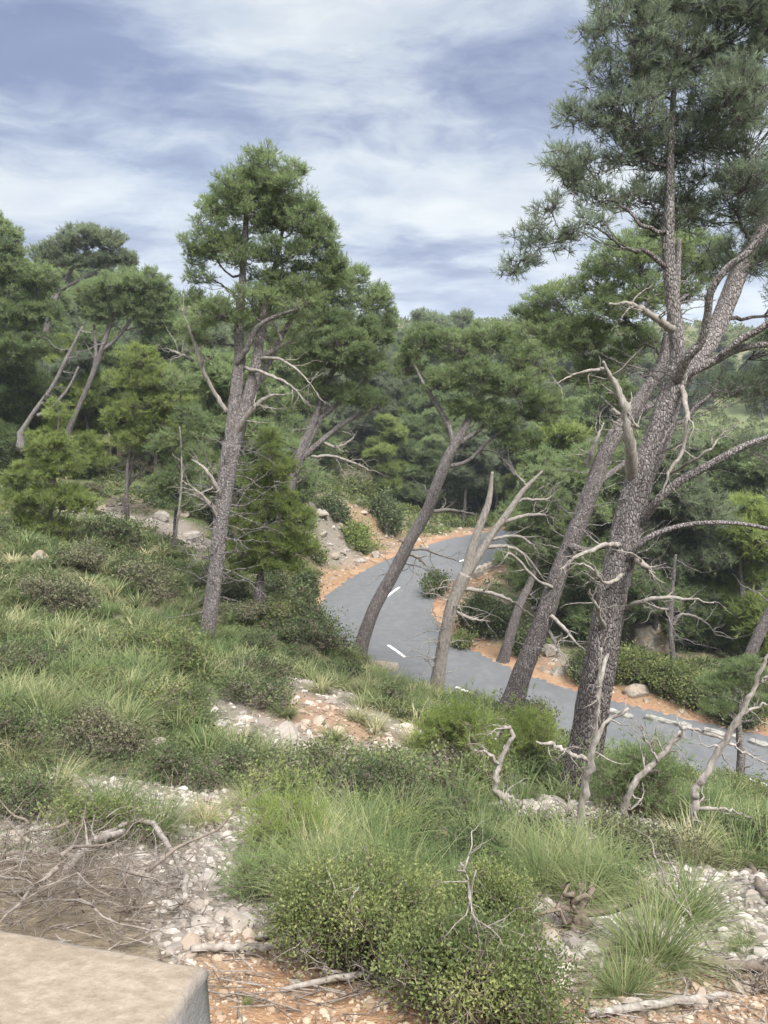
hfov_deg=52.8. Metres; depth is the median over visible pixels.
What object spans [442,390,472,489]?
pine tree
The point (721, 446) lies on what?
pine tree
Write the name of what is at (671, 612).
dead tree
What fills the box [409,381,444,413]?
pine tree
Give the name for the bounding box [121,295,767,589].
hillside scrub
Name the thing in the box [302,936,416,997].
twig heap
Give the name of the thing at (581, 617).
pine tree
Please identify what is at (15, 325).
pine tree
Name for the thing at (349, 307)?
pine tree
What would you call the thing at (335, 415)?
pine tree
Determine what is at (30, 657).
shrub
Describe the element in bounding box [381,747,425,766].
shrub
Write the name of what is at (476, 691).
shrub
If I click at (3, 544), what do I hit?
shrub
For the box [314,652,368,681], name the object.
shrub
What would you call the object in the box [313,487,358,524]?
shrub
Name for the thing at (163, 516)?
rock
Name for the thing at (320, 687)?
grass tuft
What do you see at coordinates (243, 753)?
shrub
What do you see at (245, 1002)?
grass tuft
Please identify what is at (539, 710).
shrub
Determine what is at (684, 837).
grass tuft
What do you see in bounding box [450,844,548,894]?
grass tuft
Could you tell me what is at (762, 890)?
stick
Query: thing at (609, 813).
shrub
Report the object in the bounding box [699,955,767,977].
stick
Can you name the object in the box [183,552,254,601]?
shrub
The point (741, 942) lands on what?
grass tuft
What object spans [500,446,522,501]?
pine tree
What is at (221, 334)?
pine tree
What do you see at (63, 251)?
pine tree
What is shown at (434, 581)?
shrub
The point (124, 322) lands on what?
pine tree
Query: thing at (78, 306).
pine tree
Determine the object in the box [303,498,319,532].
shrub
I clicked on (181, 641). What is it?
shrub
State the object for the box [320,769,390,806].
grass tuft
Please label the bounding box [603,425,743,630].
pine tree
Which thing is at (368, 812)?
grass
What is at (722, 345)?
pine tree
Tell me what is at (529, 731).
pine shrub
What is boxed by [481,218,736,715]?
pine tree
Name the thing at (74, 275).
pine tree
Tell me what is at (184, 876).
stick
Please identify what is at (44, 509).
shrub
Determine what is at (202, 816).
grass tuft
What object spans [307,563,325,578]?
shrub
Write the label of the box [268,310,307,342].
pine tree
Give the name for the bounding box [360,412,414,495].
pine tree
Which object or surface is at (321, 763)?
shrub
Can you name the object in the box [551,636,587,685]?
shrub
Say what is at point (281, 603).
shrub
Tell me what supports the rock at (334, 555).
on the ground at (492, 651)
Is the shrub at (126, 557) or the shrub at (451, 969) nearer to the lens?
the shrub at (451, 969)
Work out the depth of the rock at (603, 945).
3.51 m
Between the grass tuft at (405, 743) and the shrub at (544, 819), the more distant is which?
the grass tuft at (405, 743)
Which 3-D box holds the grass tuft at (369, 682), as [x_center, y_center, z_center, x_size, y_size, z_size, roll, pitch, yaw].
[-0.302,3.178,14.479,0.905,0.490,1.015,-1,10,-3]
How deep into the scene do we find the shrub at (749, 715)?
23.45 m
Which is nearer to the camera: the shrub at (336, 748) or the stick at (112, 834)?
the stick at (112, 834)
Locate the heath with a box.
[0,482,764,891]
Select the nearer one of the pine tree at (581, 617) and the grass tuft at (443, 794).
the grass tuft at (443, 794)
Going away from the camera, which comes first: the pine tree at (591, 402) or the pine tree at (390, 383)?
the pine tree at (591, 402)
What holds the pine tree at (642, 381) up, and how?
on the ground at (492, 651)
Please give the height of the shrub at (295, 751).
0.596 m
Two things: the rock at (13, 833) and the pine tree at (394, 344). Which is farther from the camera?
the pine tree at (394, 344)
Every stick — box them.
[62,808,125,873]
[100,818,209,904]
[190,934,285,958]
[254,921,281,939]
[279,914,511,1009]
[585,961,728,1017]
[587,910,651,979]
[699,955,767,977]
[731,846,767,899]
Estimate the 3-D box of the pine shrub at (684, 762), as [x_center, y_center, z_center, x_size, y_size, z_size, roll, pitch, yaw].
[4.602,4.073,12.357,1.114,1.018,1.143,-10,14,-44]
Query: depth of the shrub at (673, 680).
25.48 m
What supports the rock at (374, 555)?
on the ground at (492, 651)
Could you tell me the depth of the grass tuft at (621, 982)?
3.08 m
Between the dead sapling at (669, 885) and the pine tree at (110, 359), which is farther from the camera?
the pine tree at (110, 359)
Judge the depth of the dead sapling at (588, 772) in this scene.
6.37 m
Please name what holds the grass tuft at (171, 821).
on the ground at (492, 651)
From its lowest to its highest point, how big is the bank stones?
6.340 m
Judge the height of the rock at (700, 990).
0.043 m
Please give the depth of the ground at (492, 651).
7.17 m
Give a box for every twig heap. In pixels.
[224,720,264,743]
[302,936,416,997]
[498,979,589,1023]
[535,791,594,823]
[722,958,767,994]
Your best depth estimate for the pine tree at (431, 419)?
60.62 m
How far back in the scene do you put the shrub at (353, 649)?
19.55 m
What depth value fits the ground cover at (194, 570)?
19.30 m
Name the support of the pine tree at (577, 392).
on the ground at (492, 651)
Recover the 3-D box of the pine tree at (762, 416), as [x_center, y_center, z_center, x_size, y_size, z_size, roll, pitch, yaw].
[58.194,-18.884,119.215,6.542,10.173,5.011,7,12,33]
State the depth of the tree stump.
3.77 m
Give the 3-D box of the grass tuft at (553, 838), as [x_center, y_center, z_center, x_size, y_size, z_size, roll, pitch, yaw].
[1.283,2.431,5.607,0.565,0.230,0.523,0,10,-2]
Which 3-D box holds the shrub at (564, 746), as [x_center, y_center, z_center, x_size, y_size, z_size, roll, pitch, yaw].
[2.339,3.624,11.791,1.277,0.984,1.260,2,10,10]
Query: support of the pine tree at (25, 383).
on the ground at (492, 651)
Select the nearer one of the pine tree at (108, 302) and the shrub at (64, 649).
the shrub at (64, 649)
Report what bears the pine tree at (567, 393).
on the ground at (492, 651)
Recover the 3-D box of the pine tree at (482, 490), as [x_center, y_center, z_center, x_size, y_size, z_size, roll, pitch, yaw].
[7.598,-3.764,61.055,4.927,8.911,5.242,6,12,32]
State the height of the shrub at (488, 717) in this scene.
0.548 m
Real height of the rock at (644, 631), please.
1.889 m
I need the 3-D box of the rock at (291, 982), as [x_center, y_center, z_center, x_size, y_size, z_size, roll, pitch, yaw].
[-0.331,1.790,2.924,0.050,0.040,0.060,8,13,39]
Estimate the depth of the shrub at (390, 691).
13.48 m
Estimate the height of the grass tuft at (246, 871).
0.736 m
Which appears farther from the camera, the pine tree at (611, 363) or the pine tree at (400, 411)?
the pine tree at (611, 363)
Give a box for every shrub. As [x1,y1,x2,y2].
[0,511,15,535]
[0,536,10,550]
[0,623,62,674]
[0,642,21,672]
[0,692,67,768]
[0,701,17,732]
[0,753,72,829]
[2,563,116,616]
[26,503,58,515]
[26,632,81,661]
[27,777,162,850]
[42,531,107,567]
[48,535,120,572]
[49,689,155,765]
[71,657,125,692]
[76,509,150,550]
[78,480,108,491]
[89,616,164,659]
[108,542,153,572]
[109,553,189,606]
[123,729,242,792]
[124,666,214,719]
[131,485,161,495]
[131,639,163,657]
[145,613,219,676]
[162,680,216,712]
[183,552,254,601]
[202,733,291,778]
[211,661,304,713]
[213,636,300,684]
[218,596,271,622]
[226,731,368,790]
[226,744,336,808]
[233,618,288,651]
[240,588,302,627]
[240,827,488,989]
[254,749,368,812]
[263,609,328,643]
[264,570,331,609]
[268,737,343,766]
[274,592,359,656]
[279,732,391,772]
[288,557,333,595]
[291,641,320,655]
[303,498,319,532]
[307,527,329,568]
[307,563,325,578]
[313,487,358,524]
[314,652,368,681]
[315,751,398,801]
[319,432,353,465]
[323,464,343,474]
[334,737,440,812]
[335,743,459,802]
[336,639,366,657]
[338,516,379,555]
[340,717,480,800]
[342,469,383,500]
[344,651,377,671]
[360,792,463,868]
[362,882,625,1023]
[364,485,411,537]
[373,675,414,705]
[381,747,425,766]
[398,679,524,785]
[406,784,490,829]
[413,700,448,724]
[416,561,452,599]
[419,764,478,800]
[431,811,522,878]
[434,763,520,831]
[438,741,538,797]
[438,846,555,940]
[442,586,510,638]
[450,624,479,650]
[452,684,485,699]
[468,708,504,723]
[488,682,568,769]
[490,687,564,722]
[494,736,567,792]
[499,714,567,754]
[504,615,544,657]
[508,806,590,842]
[509,696,563,735]
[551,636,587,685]
[572,715,700,825]
[580,800,717,870]
[584,637,671,687]
[584,795,648,836]
[637,734,704,784]
[638,650,718,710]
[651,768,708,794]
[654,765,759,821]
[665,750,700,785]
[687,683,767,734]
[690,765,762,786]
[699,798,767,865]
[700,762,767,788]
[712,767,767,798]
[715,772,764,793]
[725,788,765,809]
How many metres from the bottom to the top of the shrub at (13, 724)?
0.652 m
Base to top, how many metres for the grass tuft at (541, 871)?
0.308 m
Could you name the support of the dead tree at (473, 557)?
on the ground at (492, 651)
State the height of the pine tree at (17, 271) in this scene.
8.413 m
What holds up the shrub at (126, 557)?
on the ground at (492, 651)
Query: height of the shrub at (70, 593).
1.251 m
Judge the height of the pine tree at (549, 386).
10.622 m
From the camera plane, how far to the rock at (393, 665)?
27.87 m
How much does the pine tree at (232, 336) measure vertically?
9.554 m
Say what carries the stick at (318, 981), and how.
on the ground at (492, 651)
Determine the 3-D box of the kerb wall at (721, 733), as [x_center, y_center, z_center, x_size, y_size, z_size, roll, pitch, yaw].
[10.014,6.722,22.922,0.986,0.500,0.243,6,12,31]
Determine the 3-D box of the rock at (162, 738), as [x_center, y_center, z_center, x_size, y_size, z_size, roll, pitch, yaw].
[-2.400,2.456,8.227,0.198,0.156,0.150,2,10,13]
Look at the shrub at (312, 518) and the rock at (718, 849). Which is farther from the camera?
the shrub at (312, 518)
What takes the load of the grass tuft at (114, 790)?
on the ground at (492, 651)
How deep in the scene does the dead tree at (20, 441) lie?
26.64 m
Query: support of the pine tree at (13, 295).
on the ground at (492, 651)
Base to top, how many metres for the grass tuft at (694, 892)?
0.430 m
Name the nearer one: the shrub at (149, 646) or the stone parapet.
the stone parapet
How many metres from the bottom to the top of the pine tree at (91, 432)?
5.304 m
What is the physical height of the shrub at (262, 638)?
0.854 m
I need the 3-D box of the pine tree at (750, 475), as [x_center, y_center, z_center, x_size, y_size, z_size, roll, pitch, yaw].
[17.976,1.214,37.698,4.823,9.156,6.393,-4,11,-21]
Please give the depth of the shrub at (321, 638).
18.29 m
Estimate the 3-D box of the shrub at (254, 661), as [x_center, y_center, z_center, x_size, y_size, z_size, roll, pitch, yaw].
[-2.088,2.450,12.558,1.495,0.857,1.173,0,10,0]
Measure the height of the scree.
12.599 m
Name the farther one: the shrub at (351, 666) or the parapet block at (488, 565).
the parapet block at (488, 565)
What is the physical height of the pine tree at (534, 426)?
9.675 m
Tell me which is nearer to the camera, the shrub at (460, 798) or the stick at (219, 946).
the stick at (219, 946)
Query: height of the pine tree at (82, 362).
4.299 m
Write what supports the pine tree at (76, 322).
on the ground at (492, 651)
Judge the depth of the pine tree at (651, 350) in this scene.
116.69 m
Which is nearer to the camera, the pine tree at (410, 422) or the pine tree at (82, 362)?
the pine tree at (82, 362)
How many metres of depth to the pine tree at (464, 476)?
56.81 m
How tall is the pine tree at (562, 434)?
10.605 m
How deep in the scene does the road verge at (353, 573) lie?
44.19 m
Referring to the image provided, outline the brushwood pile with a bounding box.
[0,757,275,961]
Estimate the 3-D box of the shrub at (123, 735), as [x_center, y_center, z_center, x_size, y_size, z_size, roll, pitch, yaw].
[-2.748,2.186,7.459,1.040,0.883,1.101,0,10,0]
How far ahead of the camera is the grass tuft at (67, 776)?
5.72 m
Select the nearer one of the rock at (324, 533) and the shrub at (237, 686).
the shrub at (237, 686)
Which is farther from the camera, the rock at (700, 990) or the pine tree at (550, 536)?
the pine tree at (550, 536)
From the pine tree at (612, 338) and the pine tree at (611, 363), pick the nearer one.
the pine tree at (611, 363)
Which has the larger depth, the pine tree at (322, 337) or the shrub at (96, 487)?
the pine tree at (322, 337)
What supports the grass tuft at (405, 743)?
on the ground at (492, 651)
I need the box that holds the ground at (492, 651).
[0,305,767,1023]
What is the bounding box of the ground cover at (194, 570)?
[0,314,767,819]
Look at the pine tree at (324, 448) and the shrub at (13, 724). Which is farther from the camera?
the pine tree at (324, 448)
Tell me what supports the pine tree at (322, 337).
on the ground at (492, 651)
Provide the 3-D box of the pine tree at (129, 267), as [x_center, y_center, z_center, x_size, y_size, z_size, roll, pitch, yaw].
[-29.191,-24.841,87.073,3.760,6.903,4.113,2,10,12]
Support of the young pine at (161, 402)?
on the ground at (492, 651)
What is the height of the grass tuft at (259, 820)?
0.956 m
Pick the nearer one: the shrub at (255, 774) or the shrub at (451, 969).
the shrub at (451, 969)
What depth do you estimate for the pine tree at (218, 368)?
28.96 m
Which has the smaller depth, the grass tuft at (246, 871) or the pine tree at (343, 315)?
the grass tuft at (246, 871)
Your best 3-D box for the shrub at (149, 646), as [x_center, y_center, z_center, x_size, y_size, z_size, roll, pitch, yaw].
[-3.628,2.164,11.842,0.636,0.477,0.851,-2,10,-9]
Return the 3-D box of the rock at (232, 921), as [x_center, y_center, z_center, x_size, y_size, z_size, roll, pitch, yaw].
[-0.667,1.897,3.569,0.117,0.100,0.144,-7,12,-36]
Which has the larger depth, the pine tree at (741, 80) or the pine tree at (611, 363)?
the pine tree at (611, 363)
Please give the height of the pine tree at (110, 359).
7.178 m
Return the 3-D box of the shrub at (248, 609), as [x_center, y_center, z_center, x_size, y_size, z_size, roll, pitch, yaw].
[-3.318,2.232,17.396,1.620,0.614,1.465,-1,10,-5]
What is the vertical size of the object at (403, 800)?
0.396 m
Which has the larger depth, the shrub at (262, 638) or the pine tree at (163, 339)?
the pine tree at (163, 339)
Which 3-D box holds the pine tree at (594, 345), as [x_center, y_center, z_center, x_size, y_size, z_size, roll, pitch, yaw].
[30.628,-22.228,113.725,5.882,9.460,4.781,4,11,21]
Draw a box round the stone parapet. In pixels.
[0,930,210,1023]
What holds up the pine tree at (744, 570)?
on the ground at (492, 651)
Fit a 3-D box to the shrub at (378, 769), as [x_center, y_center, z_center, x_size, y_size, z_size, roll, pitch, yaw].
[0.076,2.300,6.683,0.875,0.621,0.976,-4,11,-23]
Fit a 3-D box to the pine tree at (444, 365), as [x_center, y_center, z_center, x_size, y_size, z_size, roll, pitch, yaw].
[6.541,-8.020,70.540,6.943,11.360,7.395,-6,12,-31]
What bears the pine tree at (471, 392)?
on the ground at (492, 651)
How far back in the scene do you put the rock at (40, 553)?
16.05 m
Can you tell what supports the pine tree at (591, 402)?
on the ground at (492, 651)
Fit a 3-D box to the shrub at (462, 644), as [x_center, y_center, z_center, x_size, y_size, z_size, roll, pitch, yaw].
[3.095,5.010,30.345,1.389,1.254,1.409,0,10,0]
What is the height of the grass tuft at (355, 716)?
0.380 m
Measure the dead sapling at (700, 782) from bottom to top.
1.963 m
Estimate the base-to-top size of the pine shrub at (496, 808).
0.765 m
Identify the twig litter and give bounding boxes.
[0,590,767,1023]
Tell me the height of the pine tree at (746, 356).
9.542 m
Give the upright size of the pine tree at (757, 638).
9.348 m
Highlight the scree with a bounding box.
[3,482,757,823]
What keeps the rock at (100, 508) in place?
on the ground at (492, 651)
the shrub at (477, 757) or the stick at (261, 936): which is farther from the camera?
the shrub at (477, 757)
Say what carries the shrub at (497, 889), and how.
on the ground at (492, 651)
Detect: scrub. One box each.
[0,422,767,902]
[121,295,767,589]
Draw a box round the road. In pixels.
[318,529,767,783]
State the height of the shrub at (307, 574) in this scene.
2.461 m
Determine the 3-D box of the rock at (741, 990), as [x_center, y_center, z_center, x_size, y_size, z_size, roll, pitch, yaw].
[1.451,1.954,3.144,0.102,0.067,0.085,5,11,26]
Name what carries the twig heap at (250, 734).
on the ground at (492, 651)
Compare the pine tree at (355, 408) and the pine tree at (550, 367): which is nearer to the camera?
the pine tree at (355, 408)
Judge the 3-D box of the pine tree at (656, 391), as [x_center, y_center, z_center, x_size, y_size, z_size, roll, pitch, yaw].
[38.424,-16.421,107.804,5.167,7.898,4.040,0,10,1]
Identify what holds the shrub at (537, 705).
on the ground at (492, 651)
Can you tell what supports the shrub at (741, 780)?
on the ground at (492, 651)
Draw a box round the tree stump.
[525,876,646,938]
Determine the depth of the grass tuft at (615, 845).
5.83 m
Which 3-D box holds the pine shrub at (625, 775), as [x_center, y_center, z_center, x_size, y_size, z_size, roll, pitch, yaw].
[2.550,2.714,7.887,1.295,1.281,1.263,2,10,13]
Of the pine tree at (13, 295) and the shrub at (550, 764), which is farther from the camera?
the pine tree at (13, 295)
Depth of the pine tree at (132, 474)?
25.12 m
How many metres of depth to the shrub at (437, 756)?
8.36 m
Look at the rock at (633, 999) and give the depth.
2.94 m
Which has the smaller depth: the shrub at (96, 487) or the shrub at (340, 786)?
the shrub at (340, 786)
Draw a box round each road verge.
[311,529,500,609]
[431,561,767,735]
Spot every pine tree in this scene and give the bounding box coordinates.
[0,210,67,364]
[0,281,20,298]
[0,349,59,477]
[1,318,36,385]
[3,349,104,420]
[16,287,76,384]
[22,355,63,456]
[26,220,139,358]
[48,330,81,432]
[55,265,80,284]
[57,321,138,465]
[61,367,119,477]
[64,301,91,353]
[65,262,184,445]
[65,282,90,320]
[74,267,85,276]
[79,267,101,281]
[88,317,125,340]
[98,262,117,291]
[101,417,164,514]
[115,263,138,296]
[117,311,131,326]
[117,322,144,345]
[121,362,198,481]
[127,296,187,426]
[150,346,334,558]
[154,138,357,640]
[170,387,218,459]
[173,349,206,440]
[177,324,271,415]
[220,322,266,348]
[232,262,402,577]
[248,342,320,468]
[258,485,318,533]
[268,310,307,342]
[295,379,344,462]
[304,330,329,353]
[304,358,352,471]
[310,306,358,368]
[333,381,375,464]
[337,301,355,315]
[343,342,393,463]
[348,362,411,476]
[353,317,597,655]
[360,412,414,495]
[376,322,398,352]
[387,412,433,467]
[391,345,457,433]
[391,405,411,461]
[392,307,457,366]
[392,434,453,503]
[402,406,448,464]
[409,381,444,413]
[434,307,499,395]
[437,362,457,460]
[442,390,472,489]
[445,421,500,520]
[446,412,508,512]
[467,385,482,397]
[477,393,530,512]
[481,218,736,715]
[485,344,544,398]
[487,0,767,801]
[490,441,577,616]
[490,460,612,663]
[492,420,536,498]
[499,458,524,508]
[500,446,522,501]
[505,413,566,546]
[507,415,594,572]
[520,334,545,378]
[521,552,564,612]
[533,575,642,617]
[534,380,557,390]
[540,375,643,462]
[543,352,557,378]
[544,395,583,414]
[550,348,590,389]
[553,435,692,637]
[560,385,581,398]
[566,370,621,397]
[586,330,607,363]
[602,350,626,375]
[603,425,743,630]
[608,333,620,348]
[620,338,645,382]
[625,371,643,390]
[633,409,651,436]
[636,327,662,367]
[641,352,656,380]
[647,368,667,402]
[651,530,726,642]
[660,578,760,656]
[678,378,701,419]
[690,370,714,416]
[691,652,767,776]
[692,426,747,576]
[692,489,767,656]
[696,352,719,410]
[713,450,767,591]
[715,332,737,364]
[716,356,737,383]
[730,441,767,699]
[730,469,761,591]
[738,348,764,370]
[742,357,767,419]
[750,490,767,571]
[756,395,767,406]
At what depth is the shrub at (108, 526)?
20.14 m
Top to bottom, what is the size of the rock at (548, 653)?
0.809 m
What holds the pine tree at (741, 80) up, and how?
on the ground at (492, 651)
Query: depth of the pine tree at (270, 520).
37.20 m
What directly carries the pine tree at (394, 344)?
on the ground at (492, 651)
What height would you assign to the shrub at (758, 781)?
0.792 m
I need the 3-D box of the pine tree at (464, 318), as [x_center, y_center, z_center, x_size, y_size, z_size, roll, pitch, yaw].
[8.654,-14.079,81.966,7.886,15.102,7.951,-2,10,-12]
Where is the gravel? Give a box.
[0,715,767,1023]
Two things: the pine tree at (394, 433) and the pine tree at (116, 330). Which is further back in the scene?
the pine tree at (394, 433)
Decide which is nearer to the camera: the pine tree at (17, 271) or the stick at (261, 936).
the stick at (261, 936)
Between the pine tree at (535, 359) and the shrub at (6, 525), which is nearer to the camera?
the shrub at (6, 525)
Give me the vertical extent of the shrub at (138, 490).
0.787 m
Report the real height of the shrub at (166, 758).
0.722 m
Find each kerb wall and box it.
[609,708,633,718]
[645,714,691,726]
[704,727,735,739]
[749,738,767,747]
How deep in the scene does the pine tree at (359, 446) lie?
63.86 m
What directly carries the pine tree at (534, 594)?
on the ground at (492, 651)
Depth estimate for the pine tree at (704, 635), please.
31.79 m
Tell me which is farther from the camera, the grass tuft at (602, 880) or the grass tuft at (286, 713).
the grass tuft at (286, 713)
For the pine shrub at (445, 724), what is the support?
on the ground at (492, 651)
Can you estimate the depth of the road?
29.56 m
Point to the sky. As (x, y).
(420, 123)
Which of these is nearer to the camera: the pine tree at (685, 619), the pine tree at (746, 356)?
the pine tree at (685, 619)
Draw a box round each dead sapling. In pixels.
[269,846,363,993]
[422,800,540,1019]
[465,715,531,825]
[536,624,633,836]
[618,700,767,817]
[637,830,713,952]
[681,654,767,839]
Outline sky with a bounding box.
[0,0,767,327]
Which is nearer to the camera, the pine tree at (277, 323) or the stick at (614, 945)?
the stick at (614, 945)
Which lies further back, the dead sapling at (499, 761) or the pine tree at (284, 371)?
the pine tree at (284, 371)
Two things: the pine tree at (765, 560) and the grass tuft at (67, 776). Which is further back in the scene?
the pine tree at (765, 560)
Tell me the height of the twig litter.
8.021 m
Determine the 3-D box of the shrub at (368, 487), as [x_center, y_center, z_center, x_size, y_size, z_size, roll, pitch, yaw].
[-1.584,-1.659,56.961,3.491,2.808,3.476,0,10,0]
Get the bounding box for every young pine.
[0,395,106,538]
[98,340,197,518]
[140,367,213,552]
[225,425,321,616]
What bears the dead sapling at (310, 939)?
on the ground at (492, 651)
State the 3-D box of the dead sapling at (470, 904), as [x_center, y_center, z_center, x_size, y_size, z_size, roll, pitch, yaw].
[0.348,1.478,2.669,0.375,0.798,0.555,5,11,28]
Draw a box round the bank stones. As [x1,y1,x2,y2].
[231,490,528,626]
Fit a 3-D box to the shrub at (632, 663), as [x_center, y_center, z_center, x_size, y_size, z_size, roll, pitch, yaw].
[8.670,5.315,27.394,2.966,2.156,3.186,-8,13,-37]
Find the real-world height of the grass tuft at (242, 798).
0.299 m
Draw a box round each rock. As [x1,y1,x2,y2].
[0,830,28,850]
[29,550,50,560]
[81,502,105,513]
[151,737,165,744]
[152,510,170,521]
[178,531,203,541]
[179,510,189,517]
[191,805,210,815]
[223,910,253,930]
[289,979,301,984]
[316,510,328,517]
[320,530,327,537]
[329,552,339,559]
[352,558,365,562]
[371,551,380,557]
[371,660,398,672]
[536,922,564,942]
[544,644,557,656]
[550,665,565,675]
[595,939,613,951]
[620,620,675,652]
[622,683,650,697]
[622,997,650,1014]
[694,987,708,1007]
[710,844,725,855]
[728,978,754,995]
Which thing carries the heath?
on the ground at (492, 651)
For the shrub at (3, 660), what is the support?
on the ground at (492, 651)
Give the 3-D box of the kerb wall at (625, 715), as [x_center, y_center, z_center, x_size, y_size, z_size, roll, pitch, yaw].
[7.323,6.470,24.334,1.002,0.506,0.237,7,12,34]
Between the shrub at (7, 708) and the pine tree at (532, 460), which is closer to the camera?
the shrub at (7, 708)
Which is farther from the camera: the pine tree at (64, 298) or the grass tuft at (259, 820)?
the pine tree at (64, 298)
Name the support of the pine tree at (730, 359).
on the ground at (492, 651)
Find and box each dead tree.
[15,327,100,449]
[385,449,580,693]
[632,554,746,663]
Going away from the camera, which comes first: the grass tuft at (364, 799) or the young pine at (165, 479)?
the grass tuft at (364, 799)
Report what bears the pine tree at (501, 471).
on the ground at (492, 651)
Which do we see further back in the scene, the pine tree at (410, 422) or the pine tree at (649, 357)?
the pine tree at (649, 357)
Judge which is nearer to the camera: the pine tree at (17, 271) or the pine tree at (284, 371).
the pine tree at (17, 271)
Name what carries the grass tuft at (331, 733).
on the ground at (492, 651)
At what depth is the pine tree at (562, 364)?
104.42 m
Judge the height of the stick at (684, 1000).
0.272 m
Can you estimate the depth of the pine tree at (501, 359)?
91.39 m
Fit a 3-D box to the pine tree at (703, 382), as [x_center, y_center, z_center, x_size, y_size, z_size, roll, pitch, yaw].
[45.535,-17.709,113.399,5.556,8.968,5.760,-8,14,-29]
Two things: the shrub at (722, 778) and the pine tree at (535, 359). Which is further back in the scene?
the pine tree at (535, 359)
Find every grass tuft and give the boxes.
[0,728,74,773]
[0,743,109,815]
[42,756,177,819]
[82,768,217,856]
[172,786,237,833]
[179,783,323,914]
[190,750,377,866]
[212,773,288,819]
[239,993,253,1005]
[265,696,311,719]
[296,669,346,694]
[313,714,358,742]
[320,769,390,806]
[338,698,379,728]
[349,708,401,736]
[351,670,381,695]
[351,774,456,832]
[390,719,427,747]
[407,779,470,824]
[430,796,529,865]
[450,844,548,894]
[466,808,566,869]
[493,826,600,906]
[528,833,648,916]
[530,823,581,852]
[548,851,766,1009]
[558,925,691,1021]
[590,819,661,866]
[593,837,765,946]
[637,797,758,871]
[711,918,767,957]
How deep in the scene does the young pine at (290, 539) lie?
17.36 m
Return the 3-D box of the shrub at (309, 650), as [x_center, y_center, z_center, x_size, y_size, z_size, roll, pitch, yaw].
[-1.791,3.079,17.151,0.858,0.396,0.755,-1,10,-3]
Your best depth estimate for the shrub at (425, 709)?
12.60 m
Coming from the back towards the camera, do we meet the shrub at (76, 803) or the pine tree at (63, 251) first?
the pine tree at (63, 251)
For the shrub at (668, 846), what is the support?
on the ground at (492, 651)
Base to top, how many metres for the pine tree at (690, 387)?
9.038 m
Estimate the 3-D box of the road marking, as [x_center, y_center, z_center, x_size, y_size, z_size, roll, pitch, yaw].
[0.489,5.378,29.943,0.120,0.001,1.466,-5,11,-25]
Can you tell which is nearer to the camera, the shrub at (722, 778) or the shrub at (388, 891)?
the shrub at (388, 891)
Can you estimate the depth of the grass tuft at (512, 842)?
5.14 m
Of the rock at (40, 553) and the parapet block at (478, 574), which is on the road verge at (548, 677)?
the parapet block at (478, 574)
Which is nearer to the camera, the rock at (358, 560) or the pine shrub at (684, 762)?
the pine shrub at (684, 762)
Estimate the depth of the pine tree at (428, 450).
57.78 m
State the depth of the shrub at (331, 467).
60.79 m
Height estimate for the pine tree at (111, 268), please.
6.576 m
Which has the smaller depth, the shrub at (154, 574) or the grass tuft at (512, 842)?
the grass tuft at (512, 842)
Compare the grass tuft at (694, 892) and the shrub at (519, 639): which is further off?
the shrub at (519, 639)
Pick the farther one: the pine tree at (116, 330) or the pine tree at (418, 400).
the pine tree at (418, 400)
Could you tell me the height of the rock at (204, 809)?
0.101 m
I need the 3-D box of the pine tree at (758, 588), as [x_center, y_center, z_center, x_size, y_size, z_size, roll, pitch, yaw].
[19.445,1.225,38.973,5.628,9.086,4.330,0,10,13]
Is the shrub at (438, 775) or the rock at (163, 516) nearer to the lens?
the shrub at (438, 775)
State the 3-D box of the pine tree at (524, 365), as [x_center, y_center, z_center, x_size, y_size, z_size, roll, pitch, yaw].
[2.389,-0.257,19.986,6.906,9.543,2.984,-2,10,-10]
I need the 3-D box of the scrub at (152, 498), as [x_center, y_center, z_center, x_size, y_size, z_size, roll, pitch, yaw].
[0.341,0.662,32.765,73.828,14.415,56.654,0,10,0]
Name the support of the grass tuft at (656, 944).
on the ground at (492, 651)
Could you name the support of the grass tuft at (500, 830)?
on the ground at (492, 651)
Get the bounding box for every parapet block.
[471,565,483,578]
[482,562,494,572]
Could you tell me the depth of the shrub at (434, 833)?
5.20 m
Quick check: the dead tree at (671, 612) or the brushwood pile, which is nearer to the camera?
the brushwood pile
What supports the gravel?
on the ground at (492, 651)
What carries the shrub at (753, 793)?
on the ground at (492, 651)
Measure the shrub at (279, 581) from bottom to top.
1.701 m
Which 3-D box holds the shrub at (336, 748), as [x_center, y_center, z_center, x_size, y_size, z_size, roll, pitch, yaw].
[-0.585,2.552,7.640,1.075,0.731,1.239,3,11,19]
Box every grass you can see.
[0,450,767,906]
[0,484,767,937]
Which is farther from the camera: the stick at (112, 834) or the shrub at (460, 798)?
the shrub at (460, 798)
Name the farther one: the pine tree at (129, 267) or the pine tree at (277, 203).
the pine tree at (129, 267)
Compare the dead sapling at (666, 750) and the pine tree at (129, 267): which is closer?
the dead sapling at (666, 750)
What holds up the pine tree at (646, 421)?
on the ground at (492, 651)
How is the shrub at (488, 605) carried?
on the ground at (492, 651)
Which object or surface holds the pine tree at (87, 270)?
on the ground at (492, 651)
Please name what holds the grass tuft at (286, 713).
on the ground at (492, 651)
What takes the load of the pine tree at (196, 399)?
on the ground at (492, 651)
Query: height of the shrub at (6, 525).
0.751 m
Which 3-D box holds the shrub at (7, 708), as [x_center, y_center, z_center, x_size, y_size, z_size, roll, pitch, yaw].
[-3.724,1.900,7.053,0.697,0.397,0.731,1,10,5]
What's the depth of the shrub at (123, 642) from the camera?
12.00 m

